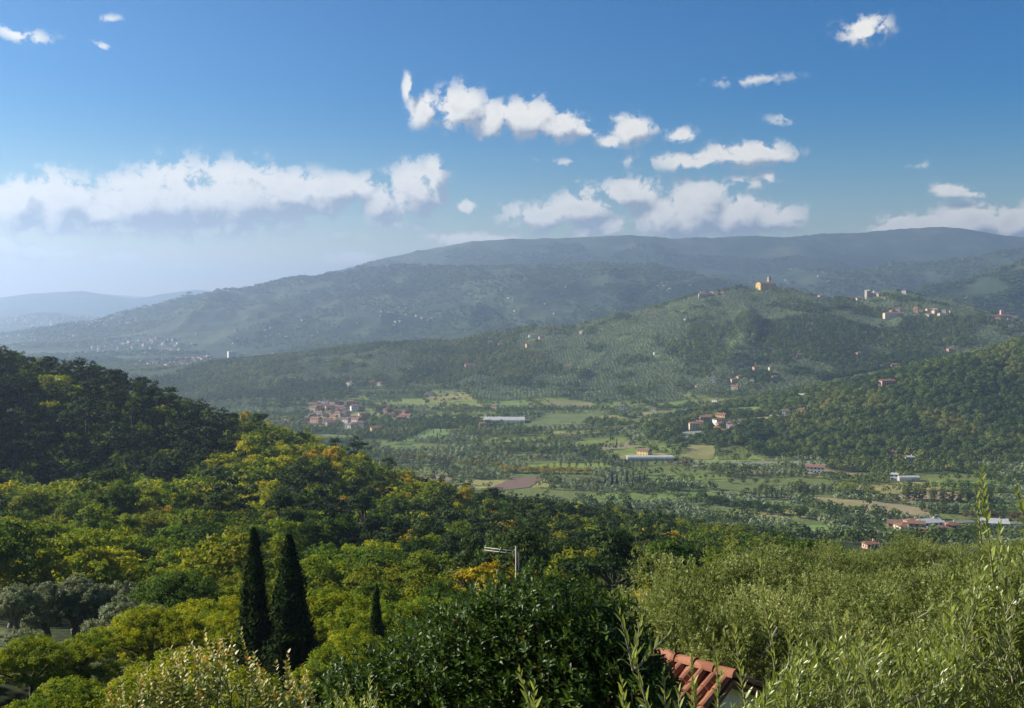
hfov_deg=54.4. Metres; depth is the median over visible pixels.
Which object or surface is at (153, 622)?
locust tree
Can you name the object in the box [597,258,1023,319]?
back woods
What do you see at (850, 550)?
oak tree
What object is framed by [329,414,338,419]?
house
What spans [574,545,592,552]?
pine tree
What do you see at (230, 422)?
pine tree
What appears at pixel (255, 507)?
locust tree
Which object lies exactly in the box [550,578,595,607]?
oak tree
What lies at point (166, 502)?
locust tree
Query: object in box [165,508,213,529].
oak tree
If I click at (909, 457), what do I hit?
house
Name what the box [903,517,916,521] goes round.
house
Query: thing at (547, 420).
meadow field
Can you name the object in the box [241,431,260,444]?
locust tree
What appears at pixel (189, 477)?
locust tree
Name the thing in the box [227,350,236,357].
tower block
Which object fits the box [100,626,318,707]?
flowering shrub
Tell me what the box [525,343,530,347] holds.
house
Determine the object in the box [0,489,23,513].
oak tree
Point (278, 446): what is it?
locust tree
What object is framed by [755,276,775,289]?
church
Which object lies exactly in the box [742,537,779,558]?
pine tree
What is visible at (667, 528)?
pine tree
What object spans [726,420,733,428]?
house
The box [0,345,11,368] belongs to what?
pine tree
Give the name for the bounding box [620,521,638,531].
pine tree
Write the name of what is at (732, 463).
farm track
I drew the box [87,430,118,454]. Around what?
oak tree
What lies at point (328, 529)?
pine tree
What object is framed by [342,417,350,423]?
house
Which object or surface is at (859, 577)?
olive tree
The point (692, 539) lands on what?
oak tree
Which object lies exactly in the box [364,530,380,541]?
pine tree
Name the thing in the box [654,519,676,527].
pine tree
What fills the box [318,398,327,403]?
house
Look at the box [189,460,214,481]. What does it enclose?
oak tree
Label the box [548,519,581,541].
pine tree
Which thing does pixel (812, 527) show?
meadow field
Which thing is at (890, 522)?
house
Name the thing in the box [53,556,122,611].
locust tree
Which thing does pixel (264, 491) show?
locust tree
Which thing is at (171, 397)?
pine tree
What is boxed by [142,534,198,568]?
locust tree
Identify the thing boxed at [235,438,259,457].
locust tree
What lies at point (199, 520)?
oak tree
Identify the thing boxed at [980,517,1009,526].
house
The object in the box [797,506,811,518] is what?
oak tree
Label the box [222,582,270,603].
locust tree
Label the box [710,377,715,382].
house
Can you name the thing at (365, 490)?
oak tree
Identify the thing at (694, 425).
house
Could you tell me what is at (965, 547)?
olive tree
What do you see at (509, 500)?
pine tree
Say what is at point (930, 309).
house
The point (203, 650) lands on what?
locust tree
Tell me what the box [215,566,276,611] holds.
oak tree
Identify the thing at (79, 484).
oak tree
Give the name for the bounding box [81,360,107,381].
pine tree
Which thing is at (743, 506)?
oak tree
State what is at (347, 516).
pine tree
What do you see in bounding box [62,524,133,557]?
locust tree
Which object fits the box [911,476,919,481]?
farm shed
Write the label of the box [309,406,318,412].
house
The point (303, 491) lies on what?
pine tree
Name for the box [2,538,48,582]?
locust tree
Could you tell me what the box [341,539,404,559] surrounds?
locust tree
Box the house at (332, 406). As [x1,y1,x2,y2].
[324,404,334,410]
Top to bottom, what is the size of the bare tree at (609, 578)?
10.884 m
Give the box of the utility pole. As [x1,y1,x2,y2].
[484,545,518,642]
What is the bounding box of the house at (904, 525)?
[893,522,907,531]
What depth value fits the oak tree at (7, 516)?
136.51 m
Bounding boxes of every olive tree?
[0,583,49,628]
[0,592,27,627]
[2,627,44,680]
[19,579,83,638]
[41,642,87,690]
[49,573,114,643]
[80,594,155,661]
[83,580,137,648]
[120,603,168,664]
[320,672,386,707]
[517,609,684,707]
[588,565,830,689]
[592,541,770,657]
[648,542,828,677]
[672,583,883,706]
[685,559,984,707]
[710,542,773,588]
[716,535,851,627]
[746,578,904,669]
[760,539,859,574]
[781,552,862,637]
[811,535,917,587]
[813,567,940,619]
[814,574,936,679]
[843,539,935,584]
[864,560,983,625]
[864,586,1023,707]
[884,531,968,570]
[900,465,1023,707]
[909,547,984,607]
[909,561,1023,702]
[916,536,996,578]
[950,535,1019,569]
[953,550,1023,590]
[973,534,1023,564]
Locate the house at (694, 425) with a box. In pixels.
[688,421,700,430]
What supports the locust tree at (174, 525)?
on the ground
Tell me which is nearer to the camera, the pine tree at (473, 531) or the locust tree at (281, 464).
the pine tree at (473, 531)
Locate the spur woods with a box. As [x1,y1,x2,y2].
[642,336,1023,458]
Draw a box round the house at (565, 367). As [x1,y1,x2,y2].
[563,365,571,370]
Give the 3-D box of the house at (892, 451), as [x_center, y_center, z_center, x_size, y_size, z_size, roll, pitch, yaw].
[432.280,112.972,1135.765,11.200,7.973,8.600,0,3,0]
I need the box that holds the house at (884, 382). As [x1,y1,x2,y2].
[879,378,895,385]
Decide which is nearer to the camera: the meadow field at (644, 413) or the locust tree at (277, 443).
the locust tree at (277, 443)
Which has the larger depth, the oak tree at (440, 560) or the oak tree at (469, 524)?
the oak tree at (469, 524)
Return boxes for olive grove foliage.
[120,287,1023,545]
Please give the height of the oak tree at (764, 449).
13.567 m
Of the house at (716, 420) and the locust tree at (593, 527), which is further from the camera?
the house at (716, 420)
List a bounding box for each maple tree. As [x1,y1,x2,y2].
[142,503,171,514]
[239,410,256,425]
[298,449,319,461]
[318,445,338,461]
[325,452,343,461]
[337,495,349,511]
[396,529,413,557]
[399,474,412,488]
[447,562,513,597]
[448,497,470,508]
[459,487,471,499]
[482,553,541,581]
[495,517,519,533]
[620,588,649,609]
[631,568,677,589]
[665,530,677,538]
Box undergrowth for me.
[0,365,482,575]
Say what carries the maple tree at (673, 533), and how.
on the ground
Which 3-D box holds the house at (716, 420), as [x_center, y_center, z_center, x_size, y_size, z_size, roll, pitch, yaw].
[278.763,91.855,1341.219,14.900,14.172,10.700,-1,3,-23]
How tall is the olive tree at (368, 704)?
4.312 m
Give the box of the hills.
[131,289,1023,449]
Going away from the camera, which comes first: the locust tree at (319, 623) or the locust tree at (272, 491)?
the locust tree at (319, 623)
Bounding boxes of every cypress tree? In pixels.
[233,527,270,681]
[259,533,320,700]
[368,583,384,642]
[610,473,613,484]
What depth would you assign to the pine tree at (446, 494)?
355.66 m
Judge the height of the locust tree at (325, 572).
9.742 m
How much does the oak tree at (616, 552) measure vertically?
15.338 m
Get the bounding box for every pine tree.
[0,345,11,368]
[0,474,7,492]
[37,356,58,371]
[38,356,56,374]
[45,458,66,481]
[51,410,82,447]
[53,359,77,385]
[56,446,84,460]
[58,445,85,473]
[60,385,85,402]
[64,395,97,435]
[68,463,91,483]
[70,360,90,379]
[71,458,102,487]
[72,357,89,380]
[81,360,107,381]
[83,367,101,383]
[88,466,132,499]
[92,462,133,480]
[102,368,126,391]
[104,425,140,458]
[105,369,127,381]
[119,372,135,389]
[119,453,139,474]
[120,398,145,425]
[122,449,152,479]
[131,376,148,391]
[131,384,155,394]
[133,385,152,401]
[135,379,159,397]
[136,396,153,424]
[142,380,158,402]
[143,451,172,481]
[148,454,184,475]
[149,396,167,418]
[156,416,190,445]
[162,393,180,411]
[162,446,193,478]
[163,386,178,394]
[167,418,195,450]
[181,409,204,432]
[193,454,208,468]
[194,417,219,445]
[194,426,216,449]
[194,439,212,462]
[196,406,221,429]
[199,490,255,522]
[201,465,232,484]
[207,483,237,510]
[211,406,230,430]
[216,466,260,511]
[219,419,239,436]
[251,413,268,425]
[260,491,306,532]
[263,434,282,446]
[274,460,315,490]
[277,485,291,495]
[277,507,308,540]
[282,471,322,499]
[289,496,311,510]
[290,484,309,490]
[292,489,329,510]
[293,431,306,445]
[293,467,316,487]
[304,472,334,497]
[307,500,323,551]
[309,509,351,543]
[314,471,337,484]
[317,482,348,514]
[319,502,341,517]
[332,513,359,543]
[344,502,379,538]
[346,436,371,456]
[346,492,393,535]
[347,476,366,495]
[348,490,361,495]
[349,528,378,542]
[351,517,390,548]
[354,528,388,542]
[358,487,380,501]
[358,513,381,542]
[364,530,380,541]
[370,518,411,549]
[372,480,393,497]
[380,457,397,470]
[380,498,408,515]
[395,513,412,538]
[401,519,446,545]
[403,499,422,518]
[407,514,436,527]
[412,515,444,528]
[418,488,449,513]
[420,501,435,513]
[422,493,448,518]
[426,526,446,535]
[433,539,462,559]
[436,508,465,526]
[439,482,460,503]
[439,507,466,522]
[441,531,462,545]
[448,535,483,562]
[453,480,470,489]
[463,509,495,528]
[467,522,499,545]
[469,521,491,542]
[476,501,518,531]
[478,502,501,519]
[483,487,507,508]
[484,528,513,547]
[503,493,517,504]
[506,496,519,514]
[508,524,526,550]
[511,495,538,525]
[511,521,565,548]
[517,516,553,536]
[536,537,595,578]
[537,505,561,529]
[540,500,555,514]
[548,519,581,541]
[558,499,587,524]
[559,500,577,513]
[573,531,587,547]
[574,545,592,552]
[576,501,598,517]
[577,528,596,545]
[587,516,611,547]
[595,509,619,520]
[598,516,621,530]
[598,526,628,549]
[599,503,622,514]
[617,520,660,548]
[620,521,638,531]
[622,500,637,519]
[628,516,651,530]
[632,506,650,520]
[637,514,656,523]
[648,504,678,523]
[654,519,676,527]
[654,522,676,543]
[677,536,693,545]
[687,539,720,560]
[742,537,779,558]
[766,528,778,541]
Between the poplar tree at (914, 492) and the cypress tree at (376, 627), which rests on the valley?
the poplar tree at (914, 492)
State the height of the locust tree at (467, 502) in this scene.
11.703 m
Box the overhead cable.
[824,519,1022,628]
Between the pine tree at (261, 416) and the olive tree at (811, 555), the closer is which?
the olive tree at (811, 555)
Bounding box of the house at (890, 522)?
[887,518,902,526]
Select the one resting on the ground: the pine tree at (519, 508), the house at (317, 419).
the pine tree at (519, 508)
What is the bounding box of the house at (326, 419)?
[323,417,333,424]
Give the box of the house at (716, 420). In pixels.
[712,417,724,424]
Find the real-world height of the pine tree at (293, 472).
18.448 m
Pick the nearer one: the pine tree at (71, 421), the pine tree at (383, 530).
the pine tree at (383, 530)
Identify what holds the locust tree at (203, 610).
on the ground
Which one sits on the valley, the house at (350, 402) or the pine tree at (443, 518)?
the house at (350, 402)
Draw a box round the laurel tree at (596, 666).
[279,553,696,707]
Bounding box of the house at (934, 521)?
[917,516,943,527]
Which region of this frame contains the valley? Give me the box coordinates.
[55,360,1023,527]
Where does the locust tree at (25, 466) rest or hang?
on the ground
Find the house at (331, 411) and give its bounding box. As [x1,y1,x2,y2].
[326,409,334,414]
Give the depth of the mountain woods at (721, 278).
5278.04 m
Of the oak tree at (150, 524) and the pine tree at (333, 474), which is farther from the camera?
the pine tree at (333, 474)
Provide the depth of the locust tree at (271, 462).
320.30 m
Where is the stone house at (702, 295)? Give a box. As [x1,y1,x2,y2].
[698,293,707,298]
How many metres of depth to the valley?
1093.16 m
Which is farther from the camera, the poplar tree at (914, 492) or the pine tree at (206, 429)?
the poplar tree at (914, 492)
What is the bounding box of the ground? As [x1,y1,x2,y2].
[0,382,1016,707]
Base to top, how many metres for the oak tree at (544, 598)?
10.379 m
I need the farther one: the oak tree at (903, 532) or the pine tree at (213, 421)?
the oak tree at (903, 532)
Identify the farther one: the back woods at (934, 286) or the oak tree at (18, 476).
the back woods at (934, 286)
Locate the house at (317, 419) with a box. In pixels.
[310,416,321,424]
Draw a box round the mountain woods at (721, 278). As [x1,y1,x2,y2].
[10,241,1023,336]
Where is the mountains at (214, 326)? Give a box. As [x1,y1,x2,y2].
[0,227,1023,349]
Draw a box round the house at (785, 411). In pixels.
[782,409,790,415]
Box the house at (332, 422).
[326,420,335,424]
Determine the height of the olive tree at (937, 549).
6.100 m
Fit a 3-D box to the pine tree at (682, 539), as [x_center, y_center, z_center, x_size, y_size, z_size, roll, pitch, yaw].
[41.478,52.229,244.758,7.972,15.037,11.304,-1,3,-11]
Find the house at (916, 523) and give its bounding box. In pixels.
[907,519,925,530]
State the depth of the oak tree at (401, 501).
307.90 m
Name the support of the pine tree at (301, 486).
on the ground
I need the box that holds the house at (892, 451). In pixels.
[887,449,896,455]
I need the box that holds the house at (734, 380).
[730,377,737,382]
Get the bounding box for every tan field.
[807,496,873,504]
[866,501,942,519]
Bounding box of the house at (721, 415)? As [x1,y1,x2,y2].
[715,412,727,417]
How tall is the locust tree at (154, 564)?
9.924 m
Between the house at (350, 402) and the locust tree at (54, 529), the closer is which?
the locust tree at (54, 529)
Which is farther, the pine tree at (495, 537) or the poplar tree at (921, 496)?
the poplar tree at (921, 496)
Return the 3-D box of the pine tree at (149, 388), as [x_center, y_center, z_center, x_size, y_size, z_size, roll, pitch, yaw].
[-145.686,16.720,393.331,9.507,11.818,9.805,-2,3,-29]
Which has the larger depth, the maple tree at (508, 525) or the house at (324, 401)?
the house at (324, 401)
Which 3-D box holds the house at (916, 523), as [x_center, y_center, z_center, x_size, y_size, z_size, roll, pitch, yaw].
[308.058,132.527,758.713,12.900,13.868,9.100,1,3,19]
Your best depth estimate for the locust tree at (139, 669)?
46.72 m
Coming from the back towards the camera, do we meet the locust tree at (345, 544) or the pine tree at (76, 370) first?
the pine tree at (76, 370)
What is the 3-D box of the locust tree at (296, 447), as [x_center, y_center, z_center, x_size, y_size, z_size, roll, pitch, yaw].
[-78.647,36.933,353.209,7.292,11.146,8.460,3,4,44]
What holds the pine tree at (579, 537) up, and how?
on the ground
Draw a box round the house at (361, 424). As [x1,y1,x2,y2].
[358,421,367,427]
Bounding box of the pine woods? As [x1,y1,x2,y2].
[0,348,792,536]
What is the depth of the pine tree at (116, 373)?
397.95 m
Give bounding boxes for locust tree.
[0,480,21,492]
[0,516,27,534]
[0,549,37,588]
[0,632,81,699]
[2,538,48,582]
[2,699,50,707]
[9,459,37,479]
[17,482,41,491]
[20,521,76,539]
[20,532,97,624]
[22,675,104,707]
[31,485,65,511]
[34,399,61,411]
[35,478,78,499]
[41,545,119,626]
[50,520,80,536]
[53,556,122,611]
[53,626,140,694]
[54,534,105,566]
[57,456,80,475]
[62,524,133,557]
[67,520,129,555]
[74,671,182,707]
[78,504,110,519]
[85,545,146,588]
[97,603,198,663]
[111,649,245,707]
[112,556,150,584]
[114,513,144,535]
[116,485,142,517]
[118,561,152,592]
[121,534,147,546]
[130,476,161,489]
[132,482,181,516]
[133,478,167,493]
[136,575,155,592]
[137,646,233,675]
[138,543,211,587]
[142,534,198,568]
[145,498,169,515]
[153,549,207,576]
[155,610,241,664]
[156,547,194,569]
[157,480,189,507]
[158,522,194,546]
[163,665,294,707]
[164,477,183,482]
[167,594,241,657]
[168,477,192,501]
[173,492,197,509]
[178,468,206,478]
[183,481,227,504]
[183,565,220,605]
[190,473,226,490]
[211,512,264,535]
[218,481,247,497]
[220,452,241,466]
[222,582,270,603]
[227,463,273,485]
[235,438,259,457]
[240,517,310,552]
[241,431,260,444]
[243,501,268,522]
[244,490,269,500]
[247,446,275,458]
[254,439,284,453]
[256,457,276,478]
[259,487,276,502]
[260,479,287,491]
[261,458,295,477]
[264,553,367,592]
[265,454,292,469]
[265,532,307,560]
[267,445,300,458]
[268,584,386,641]
[269,562,316,581]
[276,476,288,487]
[277,444,301,454]
[281,441,302,458]
[284,629,386,707]
[296,441,317,457]
[299,541,369,586]
[300,458,322,469]
[307,636,444,700]
[309,444,326,452]
[311,616,337,646]
[316,605,412,648]
[324,460,348,473]
[331,471,355,489]
[332,543,368,553]
[337,468,357,481]
[340,509,370,519]
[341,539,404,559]
[344,596,463,646]
[348,461,369,476]
[373,499,385,506]
[378,487,404,498]
[378,499,398,510]
[380,581,458,609]
[387,491,410,504]
[389,479,410,489]
[390,568,462,597]
[397,594,470,629]
[410,511,429,525]
[414,532,442,552]
[449,500,464,508]
[453,497,472,510]
[528,563,566,582]
[584,523,599,530]
[643,522,660,532]
[692,556,717,575]
[720,538,738,546]
[835,482,858,492]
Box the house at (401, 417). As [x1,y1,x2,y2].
[396,415,406,420]
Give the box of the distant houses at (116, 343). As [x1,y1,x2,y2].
[0,268,852,366]
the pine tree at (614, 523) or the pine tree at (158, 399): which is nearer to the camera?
the pine tree at (614, 523)
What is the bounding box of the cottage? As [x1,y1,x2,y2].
[612,648,783,707]
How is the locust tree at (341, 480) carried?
on the ground
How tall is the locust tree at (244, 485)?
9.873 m
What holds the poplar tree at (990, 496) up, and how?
on the valley
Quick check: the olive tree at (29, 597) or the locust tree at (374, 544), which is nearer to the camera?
the olive tree at (29, 597)
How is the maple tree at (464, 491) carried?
on the ground
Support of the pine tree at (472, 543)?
on the ground
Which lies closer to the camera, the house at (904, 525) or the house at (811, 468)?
the house at (904, 525)
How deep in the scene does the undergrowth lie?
353.61 m
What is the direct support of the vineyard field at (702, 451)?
on the valley
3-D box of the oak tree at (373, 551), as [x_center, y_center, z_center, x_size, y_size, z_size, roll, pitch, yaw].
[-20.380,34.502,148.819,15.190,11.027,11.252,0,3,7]
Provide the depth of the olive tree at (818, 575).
34.03 m
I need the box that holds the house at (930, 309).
[925,307,932,311]
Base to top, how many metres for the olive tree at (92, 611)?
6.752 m
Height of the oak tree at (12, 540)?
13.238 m
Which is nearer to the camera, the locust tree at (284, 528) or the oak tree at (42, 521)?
the locust tree at (284, 528)
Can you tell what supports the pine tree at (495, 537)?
on the ground
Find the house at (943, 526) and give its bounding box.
[932,524,951,531]
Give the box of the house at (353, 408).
[350,405,358,411]
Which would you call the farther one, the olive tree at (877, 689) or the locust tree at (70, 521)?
the locust tree at (70, 521)
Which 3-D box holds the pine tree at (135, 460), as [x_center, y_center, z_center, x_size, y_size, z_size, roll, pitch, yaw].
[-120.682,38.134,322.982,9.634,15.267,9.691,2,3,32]
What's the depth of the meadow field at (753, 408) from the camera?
1504.10 m
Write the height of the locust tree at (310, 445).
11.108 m
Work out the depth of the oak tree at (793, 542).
137.32 m
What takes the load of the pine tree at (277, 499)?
on the ground
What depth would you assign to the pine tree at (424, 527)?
192.51 m
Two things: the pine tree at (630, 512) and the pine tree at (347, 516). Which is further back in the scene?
the pine tree at (630, 512)
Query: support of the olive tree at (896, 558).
on the ground
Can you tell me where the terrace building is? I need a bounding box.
[883,312,903,319]
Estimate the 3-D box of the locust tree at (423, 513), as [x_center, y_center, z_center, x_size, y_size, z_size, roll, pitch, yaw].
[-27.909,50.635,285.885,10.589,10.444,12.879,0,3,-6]
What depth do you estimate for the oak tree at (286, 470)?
318.16 m
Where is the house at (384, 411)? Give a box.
[383,406,391,413]
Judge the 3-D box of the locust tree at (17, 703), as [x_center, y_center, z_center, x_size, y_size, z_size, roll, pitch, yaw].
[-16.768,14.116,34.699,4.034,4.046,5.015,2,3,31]
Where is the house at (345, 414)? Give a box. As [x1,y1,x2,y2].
[341,411,350,416]
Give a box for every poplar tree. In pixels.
[431,462,439,473]
[437,457,444,471]
[444,457,451,468]
[764,484,769,498]
[769,486,773,498]
[900,488,910,498]
[911,487,917,499]
[918,488,925,498]
[919,484,926,498]
[919,499,925,510]
[928,486,935,500]
[928,501,934,510]
[938,486,946,499]
[938,499,947,512]
[939,488,947,501]
[945,489,954,501]
[950,502,957,513]
[955,488,963,501]
[965,489,972,502]
[985,489,993,501]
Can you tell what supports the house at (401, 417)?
on the valley
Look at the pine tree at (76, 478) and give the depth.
302.93 m
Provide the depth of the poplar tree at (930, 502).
855.96 m
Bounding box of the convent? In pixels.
[990,309,1011,320]
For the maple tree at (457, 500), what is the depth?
357.26 m
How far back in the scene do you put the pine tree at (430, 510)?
326.70 m
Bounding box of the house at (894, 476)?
[890,472,898,480]
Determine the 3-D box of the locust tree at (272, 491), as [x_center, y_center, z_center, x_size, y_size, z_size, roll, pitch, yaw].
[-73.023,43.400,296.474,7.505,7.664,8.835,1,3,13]
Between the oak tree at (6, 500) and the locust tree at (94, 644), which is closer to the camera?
the locust tree at (94, 644)
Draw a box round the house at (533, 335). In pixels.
[529,334,537,337]
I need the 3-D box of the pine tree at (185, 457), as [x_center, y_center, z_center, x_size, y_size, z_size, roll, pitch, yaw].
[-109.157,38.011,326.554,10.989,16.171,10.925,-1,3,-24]
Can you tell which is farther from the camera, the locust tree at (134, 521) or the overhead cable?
the locust tree at (134, 521)
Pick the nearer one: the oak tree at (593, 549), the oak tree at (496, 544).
the oak tree at (496, 544)
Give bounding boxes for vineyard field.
[680,445,714,458]
[718,446,748,459]
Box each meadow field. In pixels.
[311,434,352,441]
[398,429,451,442]
[522,413,604,427]
[637,410,673,417]
[679,431,704,438]
[704,481,761,492]
[730,407,762,410]
[791,525,828,530]
[992,503,1019,509]
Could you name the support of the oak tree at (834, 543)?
on the ground
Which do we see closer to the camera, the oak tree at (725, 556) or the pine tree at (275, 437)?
the oak tree at (725, 556)
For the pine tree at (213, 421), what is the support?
on the ground
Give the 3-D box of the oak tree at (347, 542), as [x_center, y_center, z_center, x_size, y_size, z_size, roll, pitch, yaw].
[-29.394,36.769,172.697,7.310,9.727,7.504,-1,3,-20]
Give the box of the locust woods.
[30,367,725,544]
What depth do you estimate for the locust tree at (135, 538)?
156.16 m
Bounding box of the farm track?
[670,462,793,463]
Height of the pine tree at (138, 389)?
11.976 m
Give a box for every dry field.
[546,400,593,406]
[815,498,866,511]
[822,308,853,312]
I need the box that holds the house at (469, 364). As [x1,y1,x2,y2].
[464,363,475,367]
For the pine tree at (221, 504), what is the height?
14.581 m
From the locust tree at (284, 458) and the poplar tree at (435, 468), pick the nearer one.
the locust tree at (284, 458)
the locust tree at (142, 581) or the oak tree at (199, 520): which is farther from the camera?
the oak tree at (199, 520)
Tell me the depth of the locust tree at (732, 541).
344.82 m
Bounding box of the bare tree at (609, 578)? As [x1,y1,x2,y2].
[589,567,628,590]
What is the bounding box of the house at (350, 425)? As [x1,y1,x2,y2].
[343,422,354,428]
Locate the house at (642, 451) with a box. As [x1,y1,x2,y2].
[636,448,651,454]
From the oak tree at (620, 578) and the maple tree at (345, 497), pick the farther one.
the maple tree at (345, 497)
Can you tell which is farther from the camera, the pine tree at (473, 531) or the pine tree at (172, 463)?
the pine tree at (172, 463)
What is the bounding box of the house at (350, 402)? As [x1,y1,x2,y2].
[346,400,355,404]
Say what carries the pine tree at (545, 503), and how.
on the ground
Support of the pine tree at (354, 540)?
on the ground
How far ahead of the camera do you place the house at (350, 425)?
1420.91 m
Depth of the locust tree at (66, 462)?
323.27 m
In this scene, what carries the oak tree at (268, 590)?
on the ground
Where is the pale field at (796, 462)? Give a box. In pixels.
[692,461,825,466]
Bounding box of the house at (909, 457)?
[905,454,914,459]
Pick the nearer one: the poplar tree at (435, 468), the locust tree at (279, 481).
the locust tree at (279, 481)
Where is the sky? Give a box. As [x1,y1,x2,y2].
[0,0,1023,297]
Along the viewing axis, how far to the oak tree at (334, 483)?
321.39 m
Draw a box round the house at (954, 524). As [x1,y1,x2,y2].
[943,520,961,530]
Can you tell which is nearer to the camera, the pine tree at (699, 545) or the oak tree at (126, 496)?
the pine tree at (699, 545)
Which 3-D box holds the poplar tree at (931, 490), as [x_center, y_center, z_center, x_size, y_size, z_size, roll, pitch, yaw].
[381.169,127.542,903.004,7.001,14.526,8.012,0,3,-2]
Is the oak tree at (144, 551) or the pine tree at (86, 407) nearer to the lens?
the oak tree at (144, 551)
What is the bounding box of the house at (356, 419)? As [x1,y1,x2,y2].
[352,417,360,421]
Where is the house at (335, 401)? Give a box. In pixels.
[329,399,338,404]
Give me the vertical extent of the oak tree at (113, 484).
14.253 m
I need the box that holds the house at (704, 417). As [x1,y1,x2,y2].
[699,415,710,421]
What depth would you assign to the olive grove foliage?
1951.26 m
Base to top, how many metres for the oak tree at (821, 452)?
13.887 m
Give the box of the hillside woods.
[54,284,1023,543]
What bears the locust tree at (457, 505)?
on the ground
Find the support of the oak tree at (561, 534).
on the ground
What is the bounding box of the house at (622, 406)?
[618,404,626,409]
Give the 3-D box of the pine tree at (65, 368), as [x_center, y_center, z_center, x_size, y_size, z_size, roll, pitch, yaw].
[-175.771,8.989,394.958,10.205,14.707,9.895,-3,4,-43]
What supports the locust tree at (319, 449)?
on the ground
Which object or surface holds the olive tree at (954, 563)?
on the ground
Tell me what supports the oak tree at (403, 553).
on the ground
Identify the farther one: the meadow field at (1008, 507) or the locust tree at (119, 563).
the meadow field at (1008, 507)
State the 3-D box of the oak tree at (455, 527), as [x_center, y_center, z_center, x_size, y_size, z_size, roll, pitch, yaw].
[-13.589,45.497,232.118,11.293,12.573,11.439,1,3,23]
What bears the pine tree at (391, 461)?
on the ground
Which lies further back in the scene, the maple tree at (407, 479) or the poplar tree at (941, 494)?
the poplar tree at (941, 494)
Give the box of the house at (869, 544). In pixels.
[861,539,879,548]
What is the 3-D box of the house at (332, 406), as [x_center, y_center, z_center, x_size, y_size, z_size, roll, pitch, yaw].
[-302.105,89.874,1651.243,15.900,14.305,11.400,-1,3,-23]
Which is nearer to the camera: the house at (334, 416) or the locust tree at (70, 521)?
the locust tree at (70, 521)
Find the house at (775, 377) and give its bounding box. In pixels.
[772,375,777,380]
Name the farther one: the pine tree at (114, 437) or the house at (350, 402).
the house at (350, 402)
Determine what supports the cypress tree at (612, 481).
on the valley
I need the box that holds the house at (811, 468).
[806,464,824,472]
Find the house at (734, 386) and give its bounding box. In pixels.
[731,384,738,389]
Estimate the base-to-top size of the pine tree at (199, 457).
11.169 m
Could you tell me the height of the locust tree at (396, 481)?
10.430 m
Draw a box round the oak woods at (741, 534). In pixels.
[0,351,816,549]
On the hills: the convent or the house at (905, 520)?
the convent
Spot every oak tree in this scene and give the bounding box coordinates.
[0,468,33,484]
[0,486,11,509]
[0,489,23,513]
[0,509,44,526]
[0,510,41,529]
[0,514,47,587]
[0,517,59,612]
[7,489,76,520]
[8,487,59,519]
[12,482,31,491]
[38,514,51,524]
[43,514,77,535]
[50,499,94,522]
[61,432,82,449]
[62,481,102,504]
[64,477,137,511]
[70,484,102,496]
[72,489,114,508]
[73,499,120,532]
[86,479,129,513]
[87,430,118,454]
[95,522,130,537]
[101,538,162,599]
[102,481,140,517]
[119,453,148,474]
[126,567,225,614]
[127,484,149,514]
[137,507,169,534]
[140,523,226,574]
[160,485,188,508]
[165,493,199,509]
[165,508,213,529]
[167,504,222,534]
[178,526,278,593]
[179,539,207,564]
[181,470,217,506]
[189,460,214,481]
[204,493,240,514]
[211,522,225,531]
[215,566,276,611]
[218,525,273,560]
[225,518,253,542]
[230,507,253,520]
[236,586,273,654]
[249,512,271,525]
[257,505,304,521]
[263,548,280,563]
[268,464,310,479]
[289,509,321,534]
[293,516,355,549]
[297,491,321,512]
[300,486,334,507]
[304,576,338,614]
[306,536,341,553]
[307,455,332,472]
[307,481,343,501]
[310,471,337,490]
[318,512,358,523]
[331,554,365,592]
[337,538,362,554]
[340,561,397,597]
[347,545,405,563]
[349,550,418,596]
[349,576,399,606]
[350,514,361,543]
[355,504,391,522]
[360,487,376,501]
[367,508,391,533]
[375,493,410,514]
[375,565,410,593]
[380,545,407,562]
[383,566,457,597]
[388,513,413,531]
[389,549,438,588]
[398,536,437,557]
[405,489,446,519]
[405,548,444,564]
[414,578,469,611]
[423,551,479,588]
[441,521,472,535]
[442,549,480,599]
[465,522,490,540]
[472,541,514,560]
[474,529,572,598]
[494,548,547,576]
[517,582,590,650]
[526,511,554,532]
[545,547,607,603]
[549,512,587,529]
[549,529,574,542]
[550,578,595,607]
[553,528,659,597]
[588,543,607,553]
[599,547,657,589]
[627,525,655,534]
[636,537,705,589]
[677,535,697,543]
[686,526,719,543]
[698,492,707,497]
[700,543,745,557]
[709,540,728,548]
[711,551,732,561]
[712,495,723,505]
[718,546,747,563]
[731,500,737,508]
[736,503,746,508]
[744,441,762,454]
[751,500,763,507]
[754,502,763,511]
[761,447,770,457]
[763,503,770,512]
[774,539,817,553]
[775,445,785,455]
[775,504,781,514]
[780,505,788,514]
[786,506,797,516]
[790,537,836,554]
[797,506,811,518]
[812,510,820,519]
[815,539,844,550]
[818,448,827,458]
[831,548,866,565]
[878,526,886,532]
[886,507,902,517]
[894,529,917,541]
[921,533,941,543]
[928,509,938,516]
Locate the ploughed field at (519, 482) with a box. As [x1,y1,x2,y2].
[492,477,543,489]
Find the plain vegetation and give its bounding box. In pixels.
[0,263,700,363]
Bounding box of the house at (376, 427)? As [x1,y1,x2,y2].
[370,425,380,430]
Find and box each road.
[712,491,790,496]
[945,520,1022,523]
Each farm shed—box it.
[898,476,911,481]
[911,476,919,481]
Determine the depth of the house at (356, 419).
1489.84 m
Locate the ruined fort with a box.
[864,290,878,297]
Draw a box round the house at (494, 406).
[490,404,499,408]
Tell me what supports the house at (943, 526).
on the ground
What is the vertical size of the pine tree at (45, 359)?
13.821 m
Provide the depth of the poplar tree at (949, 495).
900.28 m
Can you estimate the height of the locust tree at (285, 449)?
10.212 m
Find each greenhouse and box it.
[483,417,524,422]
[626,455,673,460]

